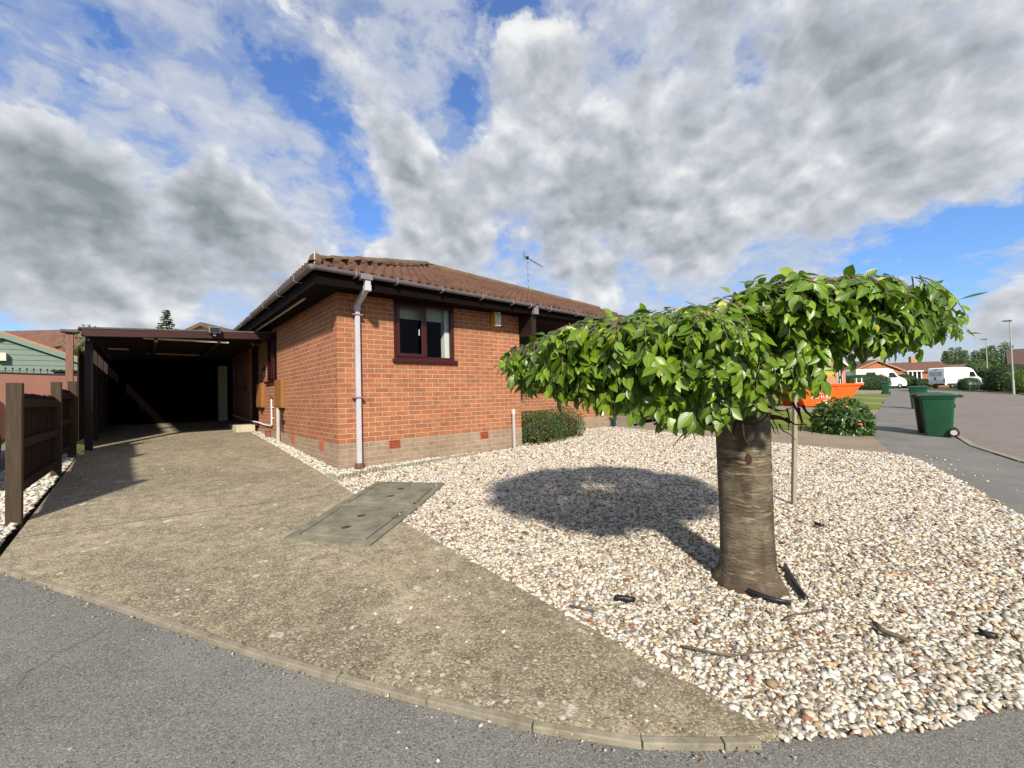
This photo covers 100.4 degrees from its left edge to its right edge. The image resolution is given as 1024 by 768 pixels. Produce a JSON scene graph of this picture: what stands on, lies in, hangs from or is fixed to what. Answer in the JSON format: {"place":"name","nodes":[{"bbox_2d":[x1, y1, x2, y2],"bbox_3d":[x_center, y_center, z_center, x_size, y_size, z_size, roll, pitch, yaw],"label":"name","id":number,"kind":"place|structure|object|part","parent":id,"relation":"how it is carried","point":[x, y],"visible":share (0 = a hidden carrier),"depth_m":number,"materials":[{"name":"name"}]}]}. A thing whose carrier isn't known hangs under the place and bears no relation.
{"place":"outdoors","nodes":[
{"label":"outdoors","id":0,"kind":"place"},
{"bbox_2d":[0,401,4,453],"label":"parked car","id":1,"kind":"object","parent":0,"point":[2,423],"visible":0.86,"depth_m":6.88,"materials":[{"name":"red paint"}]},
{"bbox_2d":[0,443,4,471],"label":"side road","id":2,"kind":"structure","parent":0,"point":[2,461],"depth_m":6.89,"materials":[{"name":"grey asphalt"}]},
{"bbox_2d":[0,420,791,740],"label":"driveway","id":3,"kind":"structure","parent":0,"point":[246,574],"depth_m":2.75,"materials":[{"name":"concrete"}]},
{"bbox_2d":[60,327,271,454],"bbox_3d":[-8.311,0.157,10.450,3.208,2.405,5.980,0,-2,-41],"label":"carport","id":4,"kind":"object","parent":3,"relation":"on","point":[129,376],"visible":0.88,"depth_m":11.75,"materials":[{"name":"brown wood"}]},
{"bbox_2d":[209,326,220,335],"bbox_3d":[-6.045,-1.071,8.667,0.198,0.178,0.096,0,-2,-41],"label":"floodlight","id":5,"kind":"object","parent":4,"relation":"attached to","point":[215,330],"visible":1,"depth_m":8.64,"materials":[{"name":"grey glass"}]},
{"bbox_2d":[17,429,338,537],"bbox_3d":[-5.644,1.205,7.303,2.600,0.430,8.266,0,-2,-41],"label":"driveway joint","id":6,"kind":"object","parent":3,"relation":"on","point":[165,516],"visible":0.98,"depth_m":4.36,"materials":[{"name":"grey concrete"}]},
{"bbox_2d":[229,423,254,431],"bbox_3d":[-6.878,1.163,10.843,0.390,0.270,1.280,0,-2,-41],"label":"concrete step","id":7,"kind":"object","parent":3,"relation":"on","point":[242,427],"visible":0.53,"depth_m":10.40,"materials":[{"name":"beige concrete"}]},
{"bbox_2d":[283,505,416,546],"bbox_3d":[-1.474,1.314,3.956,0.846,0.145,1.000,-2,-2,9],"label":"inspection cover","id":8,"kind":"object","parent":3,"relation":"on","point":[366,526],"visible":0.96,"depth_m":3.83,"materials":[{"name":"concrete"}]},
{"bbox_2d":[0,387,982,555],"bbox_3d":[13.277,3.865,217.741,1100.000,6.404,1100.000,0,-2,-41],"label":"ground","id":9,"kind":"structure","parent":0,"point":[9,540],"depth_m":5.29,"materials":[{"name":"grey concrete"}]},
{"bbox_2d":[0,331,76,373],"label":"green garage","id":10,"kind":"structure","parent":9,"relation":"on","point":[17,353],"depth_m":16.44,"materials":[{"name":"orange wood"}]},
{"bbox_2d":[0,367,83,442],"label":"garden wall","id":11,"kind":"structure","parent":9,"relation":"on","point":[37,383],"depth_m":8.83,"materials":[{"name":"pink paint"}]},
{"bbox_2d":[0,329,84,355],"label":"brown roof house","id":12,"kind":"structure","parent":9,"relation":"on","point":[51,338],"depth_m":29.83,"materials":[{"name":"brown tile"}]},
{"bbox_2d":[55,324,95,355],"bbox_3d":[-22.984,-0.650,22.974,2.261,5.216,2.550,0,-2,-41],"label":"garden tree","id":13,"kind":"object","parent":9,"relation":"on","point":[75,345],"visible":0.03,"depth_m":22.71,"materials":[{"name":"green plant"}]},
{"bbox_2d":[156,310,174,328],"bbox_3d":[-30.944,-2.061,38.109,4.336,9.229,4.102,0,-2,-41],"label":"fir tree","id":14,"kind":"object","parent":9,"relation":"on","point":[166,315],"visible":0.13,"depth_m":38.09,"materials":[{"name":"green plant"}]},
{"bbox_2d":[185,322,232,330],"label":"white gable house","id":15,"kind":"structure","parent":9,"relation":"on","point":[201,326],"depth_m":30.11,"materials":[{"name":"tile"}]},
{"bbox_2d":[232,251,629,469],"bbox_3d":[-1.937,-0.786,13.540,11.507,4.762,11.263,0,-2,-41],"label":"bungalow","id":16,"kind":"object","parent":9,"relation":"on","point":[375,361],"visible":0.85,"depth_m":7.38,"materials":[{"name":"red brick"}]},
{"bbox_2d":[247,345,259,425],"bbox_3d":[-6.669,0.028,11.065,0.180,2.060,1.380,0,-2,-41],"label":"door","id":17,"kind":"structure","parent":16,"relation":"in","point":[255,370],"depth_m":11.22,"materials":[{"name":"brown wood"}]},
{"bbox_2d":[264,331,276,383],"bbox_3d":[-5.337,-0.578,9.501,0.150,1.120,1.070,0,-2,-41],"label":"window","id":18,"kind":"structure","parent":16,"relation":"in","point":[271,344],"depth_m":9.51,"materials":[{"name":"brown wood"}]},
{"bbox_2d":[392,300,457,363],"bbox_3d":[-1.513,-0.853,7.267,1.210,1.010,0.270,0,-2,-41],"label":"window","id":19,"kind":"structure","parent":16,"relation":"in","point":[424,313],"depth_m":7.23,"materials":[{"name":"brown wood"}]},
{"bbox_2d":[491,312,500,326],"bbox_3d":[-0.307,-1.240,8.128,0.147,0.290,0.134,0,-2,-41],"label":"alarm box","id":20,"kind":"object","parent":16,"relation":"attached to","point":[495,319],"visible":0.92,"depth_m":8.08,"materials":[{"name":"yellow plastic"}]},
{"bbox_2d":[522,250,543,287],"bbox_3d":[0.690,-3.575,13.849,0.621,1.522,0.600,-1,-2,-11],"label":"tv aerial","id":21,"kind":"object","parent":16,"relation":"on","point":[527,257],"visible":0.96,"depth_m":13.81,"materials":[{"name":"metal"}]},
{"bbox_2d":[827,360,847,383],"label":"brick porch house","id":22,"kind":"structure","parent":9,"relation":"on","point":[831,379],"depth_m":38.28,"materials":[{"name":"orange brick"}]},
{"bbox_2d":[837,370,841,383],"bbox_3d":[29.493,-0.667,38.353,0.500,1.600,0.065,-1,-2,-14],"label":"window","id":23,"kind":"structure","parent":22,"relation":"in","point":[838,373],"depth_m":38.31,"materials":[{"name":"white plastic"}]},
{"bbox_2d":[845,374,891,389],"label":"clipped hedge","id":24,"kind":"object","parent":9,"relation":"on","point":[872,381],"visible":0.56,"depth_m":49.18,"materials":[{"name":"green plant"}]},
{"bbox_2d":[845,368,906,388],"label":"camper van","id":25,"kind":"object","parent":9,"relation":"on","point":[898,382],"visible":0.45,"depth_m":55.06,"materials":[{"name":"white paint"}]},
{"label":"window","id":26,"kind":"part","parent":25,"relation":"part of","materials":[{"name":"black glass"}]},
{"bbox_2d":[845,360,906,386],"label":"gable bungalow","id":27,"kind":"object","parent":9,"relation":"on","point":[872,364],"visible":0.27,"depth_m":69.16,"materials":[{"name":"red brick"}]},
{"bbox_2d":[898,373,916,387],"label":"garden bush","id":28,"kind":"object","parent":9,"relation":"on","point":[910,379],"visible":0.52,"depth_m":59.32,"materials":[{"name":"green plant"}]},
{"bbox_2d":[888,356,950,386],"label":"brown roof bungalow","id":29,"kind":"object","parent":9,"relation":"on","point":[912,364],"visible":0.23,"depth_m":78.90,"materials":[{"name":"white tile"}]},
{"bbox_2d":[901,370,923,377],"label":"bay porch","id":30,"kind":"object","parent":29,"relation":"attached to","point":[917,373],"visible":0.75,"depth_m":66.03,"materials":[{"name":"white plastic"}]},
{"bbox_2d":[914,377,932,386],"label":"garden bush","id":31,"kind":"object","parent":9,"relation":"on","point":[921,382],"visible":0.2,"depth_m":61.21,"materials":[{"name":"green plant"}]},
{"bbox_2d":[940,350,951,364],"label":"poplar tree","id":32,"kind":"object","parent":9,"relation":"on","point":[946,358],"visible":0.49,"depth_m":149.81,"materials":[{"name":"green plant"}]},
{"bbox_2d":[947,347,958,364],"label":"poplar tree","id":33,"kind":"object","parent":9,"relation":"on","point":[954,360],"visible":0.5,"depth_m":149.53,"materials":[{"name":"green plant"}]},
{"bbox_2d":[927,367,981,388],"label":"van","id":34,"kind":"object","parent":9,"relation":"on","point":[949,376],"visible":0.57,"depth_m":55.77,"materials":[{"name":"white paint"}]},
{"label":"rear window","id":35,"kind":"part","parent":34,"relation":"part of","materials":[{"name":"grey glass"}]},
{"bbox_2d":[949,364,965,366],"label":"grey roof house","id":36,"kind":"structure","parent":9,"relation":"on","point":[961,365],"depth_m":94.64,"materials":[{"name":"brown tile"}]},
{"bbox_2d":[955,347,965,364],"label":"poplar tree","id":37,"kind":"object","parent":9,"relation":"on","point":[960,355],"visible":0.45,"depth_m":149.54,"materials":[{"name":"green plant"}]},
{"bbox_2d":[960,350,970,363],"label":"poplar tree","id":38,"kind":"object","parent":9,"relation":"on","point":[966,359],"visible":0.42,"depth_m":149.53,"materials":[{"name":"green plant"}]},
{"bbox_2d":[956,377,980,389],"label":"clipped hedge","id":39,"kind":"object","parent":9,"relation":"on","point":[962,383],"visible":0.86,"depth_m":50.60,"materials":[{"name":"green plant"}]},
{"bbox_2d":[970,350,979,359],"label":"poplar tree","id":40,"kind":"object","parent":9,"relation":"on","point":[972,355],"visible":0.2,"depth_m":150.05,"materials":[{"name":"green plant"}]},
{"bbox_2d":[927,389,1023,394],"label":"kerb","id":41,"kind":"structure","parent":9,"relation":"on","point":[975,390],"depth_m":46.36,"materials":[{"name":"concrete"}]},
{"bbox_2d":[964,358,991,377],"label":"conifer bush","id":42,"kind":"object","parent":9,"relation":"on","point":[977,366],"visible":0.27,"depth_m":62.31,"materials":[{"name":"green plant"}]},
{"bbox_2d":[980,339,987,367],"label":"street lamp","id":43,"kind":"object","parent":9,"relation":"on","point":[986,352],"visible":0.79,"depth_m":56.06,"materials":[{"name":"grey metal"}]},
{"bbox_2d":[977,347,992,365],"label":"poplar tree","id":44,"kind":"object","parent":9,"relation":"on","point":[981,354],"visible":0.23,"depth_m":114.83,"materials":[{"name":"green plant"}]},
{"bbox_2d":[983,344,1000,365],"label":"poplar tree","id":45,"kind":"object","parent":9,"relation":"on","point":[995,358],"visible":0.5,"depth_m":114.30,"materials":[{"name":"green plant"}]},
{"bbox_2d":[980,363,1023,391],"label":"clipped hedge","id":46,"kind":"object","parent":9,"relation":"on","point":[993,378],"visible":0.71,"depth_m":43.60,"materials":[{"name":"green plant"}]},
{"bbox_2d":[996,341,1013,365],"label":"poplar tree","id":47,"kind":"object","parent":9,"relation":"on","point":[1002,353],"visible":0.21,"depth_m":114.99,"materials":[{"name":"green plant"}]},
{"bbox_2d":[1004,371,1023,393],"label":"clipped hedge","id":48,"kind":"object","parent":9,"relation":"on","point":[1019,381],"visible":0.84,"depth_m":39.32,"materials":[{"name":"green plant"}]},
{"bbox_2d":[1006,349,1023,365],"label":"house","id":49,"kind":"structure","parent":9,"relation":"on","point":[1018,356],"depth_m":56.43,"materials":[{"name":"brown brick"}]},
{"bbox_2d":[0,391,1023,767],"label":"pavement","id":50,"kind":"structure","parent":0,"point":[80,687],"depth_m":1.71,"materials":[{"name":"grey asphalt"}]},
{"bbox_2d":[0,565,761,750],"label":"driveway kerb","id":51,"kind":"structure","parent":50,"relation":"on","point":[733,743],"depth_m":1.79,"materials":[{"name":"concrete"}]},
{"bbox_2d":[2,572,796,766],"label":"kerb grit","id":52,"kind":"object","parent":50,"relation":"on","point":[700,761],"visible":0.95,"depth_m":1.75,"materials":[{"name":"gravel"}]},
{"bbox_2d":[347,453,998,761],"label":"stray gravel","id":53,"kind":"structure","parent":50,"relation":"on","point":[481,724],"depth_m":2.04,"materials":[{"name":"beige gravel"}]},
{"bbox_2d":[907,386,931,408],"bbox_3d":[19.138,0.622,20.019,0.835,1.069,0.620,-3,-2,44],"label":"wheelie bin","id":54,"kind":"object","parent":50,"relation":"on","point":[914,389],"visible":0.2,"depth_m":19.92,"materials":[{"name":"plastic"}]},
{"bbox_2d":[909,392,941,432],"bbox_3d":[11.150,0.756,11.316,0.835,1.069,0.620,-3,-2,41],"label":"wheelie bin","id":55,"kind":"object","parent":50,"relation":"on","point":[918,414],"visible":0.07,"depth_m":11.31,"materials":[{"name":"brown plastic"}]},
{"bbox_2d":[916,393,962,436],"bbox_3d":[10.790,0.765,10.755,0.835,1.069,0.620,-3,-2,45],"label":"wheelie bin","id":56,"kind":"object","parent":50,"relation":"on","point":[937,410],"visible":1,"depth_m":10.59,"materials":[{"name":"green plastic"}]},
{"bbox_2d":[0,0,1023,362],"label":"sky","id":57,"kind":"structure","parent":0,"point":[186,158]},
{"bbox_2d":[337,426,1023,742],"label":"gravel","id":58,"kind":"structure","parent":0,"point":[918,500],"depth_m":3.16,"materials":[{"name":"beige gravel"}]},
{"bbox_2d":[338,481,444,508],"bbox_3d":[-1.339,1.302,4.956,0.884,0.148,1.038,-2,-2,5],"label":"inspection cover","id":59,"kind":"object","parent":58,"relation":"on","point":[384,494],"visible":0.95,"depth_m":4.85,"materials":[{"name":"concrete"}]},
{"bbox_2d":[325,451,481,481],"bbox_3d":[-1.445,1.250,6.661,2.795,0.103,0.313,0,-2,-45],"label":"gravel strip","id":60,"kind":"object","parent":58,"relation":"on","point":[344,475],"visible":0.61,"depth_m":6.21,"materials":[{"name":"beige gravel"}]},
{"bbox_2d":[511,409,515,447],"bbox_3d":[0.035,0.892,8.278,0.056,0.800,0.052,0,-2,-35],"label":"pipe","id":61,"kind":"object","parent":58,"relation":"on","point":[513,428],"visible":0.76,"depth_m":8.26,"materials":[{"name":"white plastic"}]},
{"bbox_2d":[521,410,567,445],"bbox_3d":[0.517,0.947,9.224,1.666,0.812,0.957,0,-2,-41],"label":"shrub","id":62,"kind":"object","parent":58,"relation":"on","point":[539,429],"visible":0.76,"depth_m":8.97,"materials":[{"name":"green plant"}]},
{"bbox_2d":[540,406,585,437],"bbox_3d":[1.159,0.924,10.016,1.372,0.842,0.942,0,-2,-41],"label":"shrub","id":63,"kind":"object","parent":58,"relation":"on","point":[573,426],"visible":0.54,"depth_m":9.90,"materials":[{"name":"green plant"}]},
{"bbox_2d":[569,604,594,611],"bbox_3d":[0.407,1.303,2.478,0.155,0.017,0.016,-2,-2,25],"label":"fallen twig","id":64,"kind":"object","parent":58,"relation":"on","point":[575,606],"visible":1,"depth_m":2.47,"materials":[{"name":"brown wood"}]},
{"bbox_2d":[610,414,615,426],"bbox_3d":[2.886,0.524,12.230,0.130,1.525,0.130,0,-2,-41],"label":"gate post","id":65,"kind":"object","parent":58,"relation":"on","point":[613,421],"depth_m":12.17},
{"bbox_2d":[614,595,635,601],"bbox_3d":[0.688,1.301,2.599,0.126,0.039,0.052,-2,-2,13],"label":"membrane scrap","id":66,"kind":"object","parent":58,"relation":"on","point":[626,598],"visible":1,"depth_m":2.59,"materials":[{"name":"black plastic"}]},
{"bbox_2d":[350,439,978,698],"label":"leaf litter","id":67,"kind":"object","parent":58,"relation":"on","point":[953,613],"visible":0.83,"depth_m":3.51,"materials":[{"name":"brown plant"}]},
{"bbox_2d":[493,264,986,598],"bbox_3d":[1.394,0.370,3.218,2.866,2.137,2.994,0,-2,-41],"label":"weeping cherry","id":68,"kind":"object","parent":58,"relation":"on","point":[735,361],"visible":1,"depth_m":2.30,"materials":[{"name":"green plant"}]},
{"bbox_2d":[680,644,800,656],"bbox_3d":[1.147,1.312,2.102,0.616,0.026,0.087,-1,-2,-1],"label":"fallen twig","id":69,"kind":"object","parent":58,"relation":"on","point":[710,651],"visible":1,"depth_m":2.09,"materials":[{"name":"brown wood"}]},
{"bbox_2d":[710,567,790,605],"bbox_3d":[1.503,1.308,2.757,0.098,0.052,0.530,-1,-2,-30],"label":"membrane strip","id":70,"kind":"object","parent":58,"relation":"on","point":[766,597],"visible":0.72,"depth_m":2.61,"materials":[{"name":"black plastic"}]},
{"bbox_2d":[791,395,797,504],"bbox_3d":[3.106,0.735,4.689,0.116,1.301,0.051,-2,-2,21],"label":"garden stake","id":71,"kind":"object","parent":58,"relation":"on","point":[794,462],"visible":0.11,"depth_m":4.67,"materials":[{"name":"brown wood"}]},
{"bbox_2d":[783,563,808,600],"bbox_3d":[1.877,1.307,2.848,0.057,0.044,0.503,-2,-2,21],"label":"membrane strip","id":72,"kind":"object","parent":58,"relation":"on","point":[793,582],"visible":1,"depth_m":2.80,"materials":[{"name":"black plastic"}]},
{"bbox_2d":[783,611,815,620],"bbox_3d":[1.633,1.314,2.428,0.257,0.014,0.025,-1,-2,-21],"label":"fallen twig","id":73,"kind":"object","parent":58,"relation":"on","point":[789,617],"visible":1,"depth_m":2.43,"materials":[{"name":"brown wood"}]},
{"bbox_2d":[814,521,824,526],"bbox_3d":[2.864,1.304,3.971,0.052,0.038,0.080,0,-2,-41],"label":"membrane scrap","id":74,"kind":"object","parent":58,"relation":"on","point":[819,524],"visible":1,"depth_m":3.96,"materials":[{"name":"black plastic"}]},
{"bbox_2d":[872,621,909,642],"bbox_3d":[1.996,1.319,2.267,0.062,0.027,0.174,-1,-2,-10],"label":"fallen twig","id":75,"kind":"object","parent":58,"relation":"on","point":[882,630],"visible":1,"depth_m":2.25,"materials":[{"name":"brown wood"}]},
{"bbox_2d":[978,628,998,638],"bbox_3d":[2.528,1.322,2.262,0.062,0.040,0.059,-1,-2,-12],"label":"membrane scrap","id":76,"kind":"object","parent":58,"relation":"on","point":[990,634],"visible":1,"depth_m":2.25,"materials":[{"name":"black plastic"}]},
{"bbox_2d":[618,410,870,435],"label":"lawn","id":77,"kind":"structure","parent":0,"point":[784,424],"depth_m":14.04,"materials":[{"name":"green plant"}]},
{"bbox_2d":[808,395,876,436],"bbox_3d":[8.684,0.984,11.235,1.590,1.379,1.503,0,-2,-41],"label":"round bush","id":78,"kind":"object","parent":77,"relation":"on","point":[850,421],"visible":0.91,"depth_m":10.90,"materials":[{"name":"green plant"}]},
{"bbox_2d":[609,415,892,453],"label":"neighbour drive","id":79,"kind":"structure","parent":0,"point":[839,441],"depth_m":10.07,"materials":[{"name":"brown concrete"}]},
{"bbox_2d":[764,400,880,409],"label":"lawn","id":80,"kind":"structure","parent":0,"point":[874,406],"depth_m":21.92,"materials":[{"name":"green plant"}]},
{"bbox_2d":[779,378,863,405],"bbox_3d":[15.344,0.423,21.502,3.350,1.310,1.840,-1,-2,0],"label":"skip","id":81,"kind":"object","parent":80,"relation":"on","point":[839,391],"visible":0.39,"depth_m":20.65,"materials":[{"name":"orange paint"}]},
{"bbox_2d":[764,399,881,403],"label":"garden path","id":82,"kind":"structure","parent":0,"point":[857,402],"depth_m":23.68,"materials":[{"name":"concrete"}]},
{"bbox_2d":[768,406,878,415],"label":"neighbour path","id":83,"kind":"structure","parent":0,"point":[809,409],"depth_m":19.22,"materials":[{"name":"brown concrete"}]},
{"bbox_2d":[772,396,885,402],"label":"lawn","id":84,"kind":"structure","parent":0,"point":[867,400],"depth_m":26.88,"materials":[{"name":"green plant"}]},
{"bbox_2d":[772,395,886,398],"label":"garden path","id":85,"kind":"structure","parent":0,"point":[859,397],"depth_m":29.29,"materials":[{"name":"concrete"}]},
{"bbox_2d":[774,394,888,397],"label":"lawn","id":86,"kind":"structure","parent":0,"point":[869,396],"depth_m":32.55,"materials":[{"name":"green plant"}]},
{"bbox_2d":[855,390,889,394],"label":"garden path","id":87,"kind":"structure","parent":0,"point":[868,391],"depth_m":40.88,"materials":[{"name":"concrete"}]},
{"bbox_2d":[881,382,889,393],"bbox_3d":[32.348,0.357,36.940,0.620,1.069,0.835,-3,-2,41],"label":"wheelie bin","id":88,"kind":"object","parent":87,"relation":"on","point":[885,387],"visible":0.94,"depth_m":36.70,"materials":[{"name":"plastic"}]},
{"bbox_2d":[889,388,980,390],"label":"pavement","id":89,"kind":"structure","parent":0,"point":[897,389],"depth_m":52.37,"materials":[{"name":"grey concrete"}]},
{"bbox_2d":[969,383,980,390],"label":"street sign","id":90,"kind":"object","parent":89,"relation":"on","point":[978,384],"visible":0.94,"depth_m":46.93,"materials":[{"name":"black plastic"}]},
{"bbox_2d":[927,390,1023,458],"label":"road","id":91,"kind":"structure","parent":0,"point":[994,421],"depth_m":15.37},
{"bbox_2d":[956,435,1023,462],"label":"road kerb","id":92,"kind":"structure","parent":91,"relation":"on","point":[969,442],"depth_m":8.50,"materials":[{"name":"concrete"}]},
{"bbox_2d":[1002,320,1014,393],"bbox_3d":[44.350,-2.404,38.048,0.706,6.640,0.260,-1,-2,0],"label":"street lamp","id":93,"kind":"object","parent":91,"relation":"on","point":[1013,386],"visible":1,"depth_m":38.00,"materials":[{"name":"grey metal"}]},
{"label":"gravel verge","id":94,"kind":"structure","parent":0,"visible":0},
{"bbox_2d":[5,381,77,536],"bbox_3d":[-6.078,0.679,5.676,0.100,1.568,4.785,0,-2,-41],"label":"boundary fence","id":95,"kind":"object","parent":94,"relation":"on","point":[41,435],"visible":0.93,"depth_m":4.59,"materials":[{"name":"brown wood"}]},
{"bbox_2d":[0,431,479,546],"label":"gravel edging","id":96,"kind":"object","parent":94,"relation":"on","point":[39,487],"visible":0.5,"depth_m":5.95,"materials":[{"name":"stone"}]}
]}

